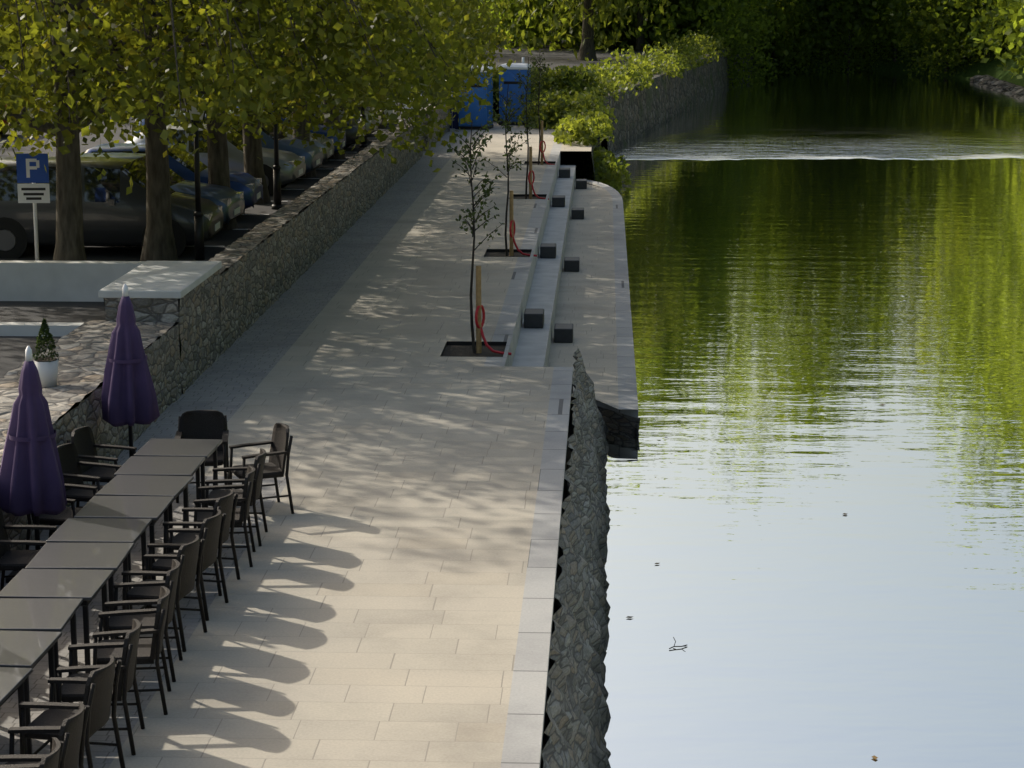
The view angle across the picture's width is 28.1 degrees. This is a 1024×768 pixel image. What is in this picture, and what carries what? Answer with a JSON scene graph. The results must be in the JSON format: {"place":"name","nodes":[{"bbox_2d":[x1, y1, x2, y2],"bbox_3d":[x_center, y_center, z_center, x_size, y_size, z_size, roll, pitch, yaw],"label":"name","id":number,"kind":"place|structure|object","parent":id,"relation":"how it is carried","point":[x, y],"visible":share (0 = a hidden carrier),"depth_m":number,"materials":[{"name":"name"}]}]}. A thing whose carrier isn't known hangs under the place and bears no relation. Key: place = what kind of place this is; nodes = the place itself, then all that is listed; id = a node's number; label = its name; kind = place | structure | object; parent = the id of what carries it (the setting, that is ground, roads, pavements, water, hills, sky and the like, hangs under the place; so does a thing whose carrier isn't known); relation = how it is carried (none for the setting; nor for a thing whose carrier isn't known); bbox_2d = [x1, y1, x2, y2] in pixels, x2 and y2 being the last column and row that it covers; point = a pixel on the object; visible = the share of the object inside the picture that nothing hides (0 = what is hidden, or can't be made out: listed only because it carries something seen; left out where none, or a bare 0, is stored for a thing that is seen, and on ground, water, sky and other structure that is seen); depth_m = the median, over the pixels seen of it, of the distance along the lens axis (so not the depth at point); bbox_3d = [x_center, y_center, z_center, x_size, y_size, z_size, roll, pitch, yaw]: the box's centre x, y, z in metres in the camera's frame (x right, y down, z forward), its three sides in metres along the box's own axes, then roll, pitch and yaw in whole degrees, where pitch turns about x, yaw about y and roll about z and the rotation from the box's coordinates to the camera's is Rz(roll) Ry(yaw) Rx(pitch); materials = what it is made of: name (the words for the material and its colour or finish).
{"place":"outdoors","nodes":[
{"label":"outdoors","id":0,"kind":"place"},
{"bbox_2d":[0,98,404,378],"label":"parking asphalt","id":1,"kind":"structure","parent":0,"point":[12,352],"depth_m":36.09,"materials":[{"name":"asphalt"}]},
{"bbox_2d":[16,152,49,260],"bbox_3d":[-7.560,-2.646,32.480,0.500,2.060,0.089,0,11,-1],"label":"parking sign","id":2,"kind":"object","parent":1,"relation":"on","point":[30,169],"visible":0.89,"depth_m":32.33,"materials":[{"name":"metal"}]},
{"bbox_2d":[0,260,145,335],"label":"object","id":3,"kind":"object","parent":1,"relation":"on","point":[69,281],"visible":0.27,"depth_m":30.62,"materials":[{"name":"concrete"}]},
{"bbox_2d":[0,157,223,257],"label":"car","id":4,"kind":"object","parent":1,"relation":"on","point":[114,214],"visible":0.67,"depth_m":35.21,"materials":[{"name":"grey paint"}]},
{"bbox_2d":[80,153,244,224],"bbox_3d":[-7.206,-3.529,38.519,4.124,1.535,2.000,1,11,4],"label":"car","id":5,"kind":"object","parent":1,"relation":"on","point":[231,201],"visible":0.18,"depth_m":38.21,"materials":[{"name":"grey paint"}]},
{"bbox_2d":[85,143,262,208],"bbox_3d":[-7.089,-4.028,41.068,4.024,1.515,2.000,0,11,0],"label":"car","id":6,"kind":"object","parent":1,"relation":"on","point":[249,186],"visible":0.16,"depth_m":40.38,"materials":[{"name":"blue paint"}]},
{"bbox_2d":[181,86,208,260],"bbox_3d":[-5.247,-3.509,34.145,0.480,3.100,0.480,-4,12,-17],"label":"street lamp","id":7,"kind":"object","parent":1,"relation":"on","point":[198,214],"visible":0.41,"depth_m":34.20,"materials":[{"name":"black metal"}]},
{"bbox_2d":[125,124,305,194],"bbox_3d":[-6.805,-5.055,46.157,4.124,1.535,2.000,1,11,4],"label":"car","id":8,"kind":"object","parent":1,"relation":"on","point":[291,172],"visible":0.26,"depth_m":45.28,"materials":[{"name":"grey paint"}]},
{"bbox_2d":[134,111,322,183],"bbox_3d":[-6.742,-5.604,48.597,4.324,1.655,2.000,1,11,4],"label":"car","id":9,"kind":"object","parent":1,"relation":"on","point":[313,154],"visible":0.21,"depth_m":47.82,"materials":[{"name":"blue paint"}]},
{"bbox_2d":[272,83,282,209],"bbox_3d":[-4.894,-5.173,42.473,0.480,3.100,0.480,-4,12,-17],"label":"street lamp","id":10,"kind":"object","parent":1,"relation":"on","point":[277,204],"visible":0.37,"depth_m":42.58,"materials":[{"name":"black metal"}]},
{"bbox_2d":[229,110,333,160],"bbox_3d":[-6.525,-6.043,51.153,4.024,1.515,2.000,0,11,2],"label":"car","id":11,"kind":"object","parent":1,"relation":"on","point":[318,142],"visible":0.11,"depth_m":50.70,"materials":[{"name":"grey paint"}]},
{"bbox_2d":[236,106,345,153],"bbox_3d":[-6.463,-6.543,53.603,4.124,1.535,2.000,0,11,1],"label":"car","id":12,"kind":"object","parent":1,"relation":"on","point":[334,138],"visible":0.1,"depth_m":52.91,"materials":[{"name":"blue paint"}]},
{"bbox_2d":[240,102,365,147],"bbox_3d":[-6.255,-7.237,57.027,4.224,1.555,2.000,1,11,3],"label":"car","id":13,"kind":"object","parent":1,"relation":"on","point":[350,135],"visible":0.09,"depth_m":56.17,"materials":[{"name":"grey paint"}]},
{"bbox_2d":[317,96,377,144],"bbox_3d":[-6.138,-7.795,59.564,4.324,1.655,2.000,1,11,4],"label":"car","id":14,"kind":"object","parent":1,"relation":"on","point":[367,124],"visible":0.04,"depth_m":58.77,"materials":[{"name":"grey paint"}]},
{"bbox_2d":[0,122,591,767],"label":"promenade paving","id":15,"kind":"structure","parent":0,"point":[390,598],"depth_m":21.27,"materials":[{"name":"stone"}]},
{"bbox_2d":[0,667,32,753],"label":"cafe table","id":16,"kind":"object","parent":15,"relation":"on","point":[12,679],"visible":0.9,"depth_m":14.47,"materials":[{"name":"black metal"}]},
{"bbox_2d":[0,507,56,590],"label":"cafe chair","id":17,"kind":"object","parent":15,"relation":"on","point":[10,560],"visible":0.52,"depth_m":18.52,"materials":[{"name":"wicker"}]},
{"bbox_2d":[0,630,61,753],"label":"cafe table","id":18,"kind":"object","parent":15,"relation":"on","point":[25,649],"visible":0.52,"depth_m":15.10,"materials":[{"name":"black metal"}]},
{"bbox_2d":[0,737,63,767],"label":"cafe chair","id":19,"kind":"object","parent":15,"relation":"on","point":[52,759],"visible":1,"depth_m":12.75,"materials":[{"name":"wicker"}]},
{"bbox_2d":[0,346,66,582],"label":"parasol","id":20,"kind":"object","parent":15,"relation":"on","point":[31,478],"visible":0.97,"depth_m":19.06,"materials":[{"name":"fabric"}]},
{"bbox_2d":[0,598,82,699],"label":"cafe table","id":21,"kind":"object","parent":15,"relation":"on","point":[40,614],"visible":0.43,"depth_m":15.90,"materials":[{"name":"black metal"}]},
{"bbox_2d":[0,701,89,767],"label":"cafe chair","id":22,"kind":"object","parent":15,"relation":"on","point":[71,730],"visible":0.94,"depth_m":13.32,"materials":[{"name":"wicker"}]},
{"bbox_2d":[0,569,113,672],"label":"cafe table","id":23,"kind":"object","parent":15,"relation":"on","point":[86,586],"visible":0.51,"depth_m":16.63,"materials":[{"name":"black metal"}]},
{"bbox_2d":[25,483,97,549],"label":"cafe chair","id":24,"kind":"object","parent":15,"relation":"on","point":[63,515],"visible":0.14,"depth_m":19.78,"materials":[{"name":"wicker"}]},
{"bbox_2d":[18,655,124,767],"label":"cafe chair","id":25,"kind":"object","parent":15,"relation":"on","point":[101,683],"visible":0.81,"depth_m":14.25,"materials":[{"name":"wicker"}]},
{"bbox_2d":[25,543,133,638],"bbox_3d":[-3.680,1.823,17.555,0.770,0.745,0.770,0,11,0],"label":"cafe table","id":26,"kind":"object","parent":15,"relation":"on","point":[100,556],"visible":0.56,"depth_m":17.43,"materials":[{"name":"black metal"}]},
{"bbox_2d":[52,443,121,533],"bbox_3d":[-4.337,1.090,20.834,0.596,0.902,0.574,3,12,14],"label":"cafe chair","id":27,"kind":"object","parent":15,"relation":"on","point":[71,463],"visible":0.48,"depth_m":20.90,"materials":[{"name":"wicker"}]},
{"bbox_2d":[46,518,151,608],"bbox_3d":[-3.676,1.663,18.355,0.770,0.745,0.770,0,11,2],"label":"cafe table","id":28,"kind":"object","parent":15,"relation":"on","point":[96,530],"visible":0.48,"depth_m":18.25,"materials":[{"name":"black metal"}]},
{"bbox_2d":[56,619,144,755],"bbox_3d":[-3.033,2.225,15.153,0.596,0.902,0.574,-1,11,-3],"label":"cafe chair","id":29,"kind":"object","parent":15,"relation":"on","point":[70,693],"visible":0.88,"depth_m":14.96,"materials":[{"name":"wicker"}]},
{"bbox_2d":[67,426,136,484],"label":"cafe chair","id":30,"kind":"object","parent":15,"relation":"on","point":[82,440],"visible":0.54,"depth_m":21.66,"materials":[{"name":"wicker"}]},
{"bbox_2d":[74,496,173,579],"bbox_3d":[-3.605,1.504,19.152,0.770,0.745,0.770,0,11,2],"label":"cafe table","id":31,"kind":"object","parent":15,"relation":"on","point":[154,508],"visible":0.56,"depth_m":19.03,"materials":[{"name":"black metal"}]},
{"bbox_2d":[99,284,158,457],"bbox_3d":[-4.320,-0.037,23.101,0.673,2.220,0.673,1,11,3],"label":"parasol","id":32,"kind":"object","parent":15,"relation":"on","point":[127,396],"visible":0.97,"depth_m":22.89,"materials":[{"name":"fabric"}]},
{"bbox_2d":[92,586,170,714],"bbox_3d":[-2.952,2.065,15.955,0.596,0.902,0.574,-1,11,-6],"label":"cafe chair","id":33,"kind":"object","parent":15,"relation":"on","point":[150,650],"visible":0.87,"depth_m":15.77,"materials":[{"name":"wicker"}]},
{"bbox_2d":[104,559,182,681],"bbox_3d":[-2.995,1.915,16.706,0.596,0.902,0.574,-1,11,-3],"label":"cafe chair","id":34,"kind":"object","parent":15,"relation":"on","point":[124,622],"visible":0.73,"depth_m":16.56,"materials":[{"name":"wicker"}]},
{"bbox_2d":[96,475,193,551],"bbox_3d":[-3.557,1.345,19.950,0.770,0.745,0.770,1,11,4],"label":"cafe table","id":35,"kind":"object","parent":15,"relation":"on","point":[140,485],"visible":0.53,"depth_m":19.85,"materials":[{"name":"black metal"}]},
{"bbox_2d":[114,456,204,527],"bbox_3d":[-3.550,1.185,20.750,0.770,0.745,0.770,0,11,2],"label":"cafe table","id":36,"kind":"object","parent":15,"relation":"on","point":[160,466],"visible":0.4,"depth_m":20.66,"materials":[{"name":"black metal"}]},
{"bbox_2d":[121,535,206,651],"bbox_3d":[-2.960,1.757,17.495,0.596,0.902,0.574,2,12,11],"label":"cafe chair","id":37,"kind":"object","parent":15,"relation":"on","point":[188,556],"visible":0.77,"depth_m":17.33,"materials":[{"name":"wicker"}]},
{"bbox_2d":[134,438,221,507],"bbox_3d":[-3.494,1.025,21.547,0.770,0.745,0.770,1,11,4],"label":"cafe table","id":38,"kind":"object","parent":15,"relation":"on","point":[206,448],"visible":0.53,"depth_m":21.40,"materials":[{"name":"black metal"}]},
{"bbox_2d":[147,509,228,620],"bbox_3d":[-2.891,1.590,18.331,0.596,0.902,0.574,2,12,11],"label":"cafe chair","id":39,"kind":"object","parent":15,"relation":"on","point":[210,530],"visible":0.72,"depth_m":18.16,"materials":[{"name":"wicker"}]},
{"bbox_2d":[174,410,228,502],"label":"chair","id":40,"kind":"object","parent":15,"relation":"on","point":[202,424],"visible":0.67,"depth_m":22.52,"materials":[{"name":"wicker"}]},
{"bbox_2d":[163,489,239,595],"bbox_3d":[-2.879,1.446,19.050,0.596,0.902,0.574,2,12,11],"label":"cafe chair","id":41,"kind":"object","parent":15,"relation":"on","point":[226,504],"visible":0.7,"depth_m":18.95,"materials":[{"name":"wicker"}]},
{"bbox_2d":[0,117,422,572],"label":"stone wall","id":42,"kind":"structure","parent":15,"relation":"on","point":[267,263],"depth_m":30.09,"materials":[{"name":"stone"}]},
{"bbox_2d":[33,357,58,387],"bbox_3d":[-5.304,-0.131,23.339,0.273,0.310,0.280,1,11,3],"label":"plant pot","id":43,"kind":"object","parent":42,"relation":"on","point":[48,372],"visible":0.89,"depth_m":23.24,"materials":[{"name":"white"}]},
{"bbox_2d":[32,318,58,361],"bbox_3d":[-5.304,-0.507,23.264,0.312,0.496,0.311,1,11,3],"label":"conifer shrub","id":44,"kind":"object","parent":43,"relation":"on","point":[44,332],"visible":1,"depth_m":23.22,"materials":[{"name":"green plant"}]},
{"bbox_2d":[98,261,221,298],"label":"coping slab","id":45,"kind":"structure","parent":42,"relation":"on","point":[165,279],"depth_m":28.65,"materials":[{"name":"white concrete"}]},
{"bbox_2d":[194,466,255,566],"bbox_3d":[-2.784,1.275,19.907,0.596,0.902,0.574,-1,11,-4],"label":"cafe chair","id":46,"kind":"object","parent":15,"relation":"on","point":[242,515],"visible":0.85,"depth_m":19.71,"materials":[{"name":"wicker"}]},
{"bbox_2d":[205,448,267,545],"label":"cafe chair","id":47,"kind":"object","parent":15,"relation":"on","point":[259,462],"visible":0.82,"depth_m":20.47,"materials":[{"name":"wicker"}]},
{"bbox_2d":[229,423,293,513],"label":"cafe chair","id":48,"kind":"object","parent":15,"relation":"on","point":[277,454],"visible":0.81,"depth_m":21.77,"materials":[{"name":"wicker"}]},
{"bbox_2d":[414,100,449,150],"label":"end wall stone","id":49,"kind":"object","parent":15,"relation":"on","point":[441,115],"visible":0.28,"depth_m":69.70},
{"bbox_2d":[417,57,475,128],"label":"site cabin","id":50,"kind":"object","parent":15,"relation":"on","point":[454,124],"visible":0.04,"depth_m":75.67,"materials":[{"name":"blue"}]},
{"bbox_2d":[458,66,493,129],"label":"portable toilet","id":51,"kind":"object","parent":15,"relation":"on","point":[483,115],"visible":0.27,"depth_m":75.34,"materials":[{"name":"blue"}]},
{"bbox_2d":[441,161,555,356],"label":"tree pit soil","id":52,"kind":"structure","parent":15,"relation":"on","point":[457,349],"depth_m":31.89,"materials":[{"name":"black soil"}]},
{"bbox_2d":[442,113,511,354],"bbox_3d":[-0.523,-2.269,30.944,1.064,3.648,0.994,1,11,4],"label":"young tree","id":53,"kind":"object","parent":52,"relation":"on","point":[480,336],"visible":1,"depth_m":30.88,"materials":[{"name":"green plant"}]},
{"bbox_2d":[484,83,536,256],"bbox_3d":[-0.093,-4.342,41.656,0.997,3.515,0.979,-5,12,-24],"label":"young tree","id":54,"kind":"object","parent":52,"relation":"on","point":[512,242],"visible":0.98,"depth_m":41.63,"materials":[{"name":"green plant"}]},
{"bbox_2d":[512,57,548,199],"bbox_3d":[0.398,-6.547,52.428,0.800,3.618,1.111,-4,12,-19],"label":"young tree","id":55,"kind":"object","parent":52,"relation":"on","point":[529,160],"visible":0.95,"depth_m":52.39,"materials":[{"name":"green plant"}]},
{"bbox_2d":[518,50,554,164],"bbox_3d":[0.817,-8.333,61.785,1.212,3.454,0.979,3,12,17],"label":"young tree","id":56,"kind":"object","parent":52,"relation":"on","point":[541,141],"visible":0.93,"depth_m":61.77,"materials":[{"name":"green plant"}]},
{"bbox_2d":[498,57,531,124],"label":"portable toilet","id":57,"kind":"object","parent":15,"relation":"on","point":[508,75],"visible":0.69,"depth_m":77.40,"materials":[{"name":"blue"}]},
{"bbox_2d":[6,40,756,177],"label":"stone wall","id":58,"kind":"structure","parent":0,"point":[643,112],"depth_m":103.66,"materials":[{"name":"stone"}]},
{"bbox_2d":[475,0,665,50],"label":"forest tree","id":59,"kind":"object","parent":58,"relation":"on","point":[529,35],"visible":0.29,"depth_m":132.61,"materials":[{"name":"green plant"}]},
{"bbox_2d":[497,0,670,60],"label":"willow tree","id":60,"kind":"object","parent":58,"relation":"on","point":[587,46],"visible":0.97,"depth_m":116.89,"materials":[{"name":"green plant"}]},
{"bbox_2d":[469,0,705,50],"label":"forest tree","id":61,"kind":"object","parent":58,"relation":"on","point":[545,12],"visible":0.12,"depth_m":134.63,"materials":[{"name":"green plant"}]},
{"bbox_2d":[498,0,743,45],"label":"forest tree","id":62,"kind":"object","parent":58,"relation":"on","point":[528,29],"visible":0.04,"depth_m":140.04,"materials":[{"name":"green plant"}]},
{"bbox_2d":[492,21,759,187],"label":"bank bushes","id":63,"kind":"object","parent":58,"relation":"on","point":[572,101],"visible":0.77,"depth_m":79.25,"materials":[{"name":"green plant"}]},
{"bbox_2d":[528,0,759,49],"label":"forest tree","id":64,"kind":"object","parent":58,"relation":"on","point":[649,19],"visible":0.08,"depth_m":134.00,"materials":[{"name":"green plant"}]},
{"bbox_2d":[532,0,760,66],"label":"forest tree","id":65,"kind":"object","parent":58,"relation":"on","point":[670,22],"visible":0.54,"depth_m":130.07,"materials":[{"name":"green plant"}]},
{"bbox_2d":[563,0,750,57],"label":"forest tree","id":66,"kind":"object","parent":58,"relation":"on","point":[678,26],"visible":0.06,"depth_m":134.72,"materials":[{"name":"green plant"}]},
{"bbox_2d":[560,0,759,48],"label":"forest tree","id":67,"kind":"object","parent":58,"relation":"on","point":[605,28],"visible":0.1,"depth_m":134.79,"materials":[{"name":"green plant"}]},
{"bbox_2d":[582,0,808,55],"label":"forest tree","id":68,"kind":"object","parent":58,"relation":"on","point":[772,3],"visible":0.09,"depth_m":142.59,"materials":[{"name":"green plant"}]},
{"bbox_2d":[661,0,749,47],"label":"forest tree","id":69,"kind":"object","parent":58,"relation":"on","point":[694,8],"visible":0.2,"depth_m":134.29,"materials":[{"name":"green plant"}]},
{"bbox_2d":[681,0,785,85],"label":"forest tree","id":70,"kind":"object","parent":58,"relation":"on","point":[762,24],"visible":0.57,"depth_m":131.24,"materials":[{"name":"green plant"}]},
{"bbox_2d":[0,9,1023,467],"bbox_3d":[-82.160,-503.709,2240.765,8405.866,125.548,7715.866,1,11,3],"label":"ground","id":71,"kind":"structure","parent":0,"point":[992,69],"depth_m":142.22,"materials":[{"name":"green plant"}]},
{"bbox_2d":[0,0,431,260],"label":"plane tree","id":72,"kind":"object","parent":71,"relation":"on","point":[69,245],"visible":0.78,"depth_m":29.22,"materials":[{"name":"green plant"}]},
{"bbox_2d":[0,0,502,230],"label":"plane tree","id":73,"kind":"object","parent":71,"relation":"on","point":[218,163],"visible":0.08,"depth_m":38.52,"materials":[{"name":"green plant"}]},
{"bbox_2d":[0,0,512,260],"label":"plane tree","id":74,"kind":"object","parent":71,"relation":"on","point":[159,244],"visible":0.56,"depth_m":31.79,"materials":[{"name":"green plant"}]},
{"bbox_2d":[49,0,478,203],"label":"plane tree","id":75,"kind":"object","parent":71,"relation":"on","point":[253,162],"visible":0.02,"depth_m":42.73,"materials":[{"name":"green plant"}]},
{"bbox_2d":[132,0,507,177],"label":"plane tree","id":76,"kind":"object","parent":71,"relation":"on","point":[302,126],"visible":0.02,"depth_m":48.73,"materials":[{"name":"green plant"}]},
{"bbox_2d":[313,0,508,142],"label":"plane tree","id":77,"kind":"object","parent":71,"relation":"on","point":[481,57],"visible":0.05,"depth_m":59.23,"materials":[{"name":"green plant"}]},
{"bbox_2d":[323,0,514,158],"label":"plane tree","id":78,"kind":"object","parent":71,"relation":"on","point":[337,155],"visible":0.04,"depth_m":54.11,"materials":[{"name":"green plant"}]},
{"bbox_2d":[378,0,515,128],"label":"plane tree","id":79,"kind":"object","parent":71,"relation":"on","point":[381,126],"visible":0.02,"depth_m":65.12,"materials":[{"name":"green plant"}]},
{"bbox_2d":[505,154,637,417],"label":"terrace steps","id":80,"kind":"structure","parent":71,"relation":"on","point":[590,301],"depth_m":41.17,"materials":[{"name":"concrete"}]},
{"bbox_2d":[524,168,586,342],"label":"step blocks","id":81,"kind":"structure","parent":80,"relation":"on","point":[534,318],"depth_m":44.52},
{"bbox_2d":[539,348,610,767],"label":"stone retaining wall","id":82,"kind":"structure","parent":71,"relation":"on","point":[577,710],"depth_m":20.69,"materials":[{"name":"stone"}]},
{"bbox_2d":[850,0,925,66],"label":"forest tree","id":83,"kind":"object","parent":71,"relation":"on","point":[895,59],"visible":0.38,"depth_m":149.37,"materials":[{"name":"green plant"}]},
{"bbox_2d":[829,0,973,61],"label":"forest tree","id":84,"kind":"object","parent":71,"relation":"on","point":[896,24],"visible":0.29,"depth_m":146.30,"materials":[{"name":"green plant"}]},
{"bbox_2d":[888,0,954,65],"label":"forest tree","id":85,"kind":"object","parent":71,"relation":"on","point":[909,27],"visible":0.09,"depth_m":146.51,"materials":[{"name":"green plant"}]},
{"bbox_2d":[897,0,980,76],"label":"forest tree","id":86,"kind":"object","parent":71,"relation":"on","point":[928,57],"visible":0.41,"depth_m":141.58,"materials":[{"name":"green plant"}]},
{"bbox_2d":[887,0,1008,64],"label":"forest tree","id":87,"kind":"object","parent":71,"relation":"on","point":[929,28],"visible":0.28,"depth_m":140.18,"materials":[{"name":"green plant"}]},
{"bbox_2d":[904,0,1014,64],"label":"forest tree","id":88,"kind":"object","parent":71,"relation":"on","point":[929,45],"visible":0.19,"depth_m":140.10,"materials":[{"name":"green plant"}]},
{"bbox_2d":[919,0,1004,67],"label":"forest tree","id":89,"kind":"object","parent":71,"relation":"on","point":[944,42],"visible":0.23,"depth_m":139.64,"materials":[{"name":"green plant"}]},
{"bbox_2d":[935,0,1016,66],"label":"forest tree","id":90,"kind":"object","parent":71,"relation":"on","point":[958,35],"visible":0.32,"depth_m":137.81,"materials":[{"name":"green plant"}]},
{"bbox_2d":[929,0,1023,56],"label":"forest tree","id":91,"kind":"object","parent":71,"relation":"on","point":[958,21],"visible":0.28,"depth_m":134.96,"materials":[{"name":"green plant"}]},
{"bbox_2d":[955,0,1018,59],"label":"forest tree","id":92,"kind":"object","parent":71,"relation":"on","point":[978,26],"visible":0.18,"depth_m":133.30,"materials":[{"name":"green plant"}]},
{"bbox_2d":[960,0,1020,66],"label":"forest tree","id":93,"kind":"object","parent":71,"relation":"on","point":[997,21],"visible":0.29,"depth_m":131.77,"materials":[{"name":"green plant"}]},
{"bbox_2d":[967,0,1023,74],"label":"forest tree","id":94,"kind":"object","parent":71,"relation":"on","point":[994,35],"visible":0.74,"depth_m":120.79,"materials":[{"name":"green plant"}]},
{"bbox_2d":[969,0,1023,72],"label":"forest tree","id":95,"kind":"object","parent":71,"relation":"on","point":[995,11],"visible":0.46,"depth_m":125.79,"materials":[{"name":"green plant"}]},
{"bbox_2d":[970,75,1023,98],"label":"bank rocks","id":96,"kind":"object","parent":71,"relation":"on","point":[996,84],"visible":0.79,"depth_m":126.40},
{"bbox_2d":[973,20,1023,78],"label":"forest tree","id":97,"kind":"object","parent":71,"relation":"on","point":[1006,54],"visible":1,"depth_m":110.09,"materials":[{"name":"green plant"}]},
{"bbox_2d":[974,0,1023,76],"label":"forest tree","id":98,"kind":"object","parent":71,"relation":"on","point":[998,54],"visible":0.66,"depth_m":118.11,"materials":[{"name":"green plant"}]},
{"bbox_2d":[992,0,1023,75],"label":"forest tree","id":99,"kind":"object","parent":71,"relation":"on","point":[1012,36],"visible":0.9,"depth_m":112.42,"materials":[{"name":"green plant"}]},
{"bbox_2d":[1008,0,1023,57],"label":"forest tree","id":100,"kind":"object","parent":71,"relation":"on","point":[1019,13],"visible":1,"depth_m":108.84,"materials":[{"name":"green plant"}]},
{"bbox_2d":[597,406,639,434],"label":"terrace wall","id":101,"kind":"structure","parent":0,"point":[621,421],"depth_m":31.72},
{"bbox_2d":[540,71,1023,767],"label":"river water","id":102,"kind":"structure","parent":0,"point":[826,281],"depth_m":31.21,"materials":[{"name":"liquid"}]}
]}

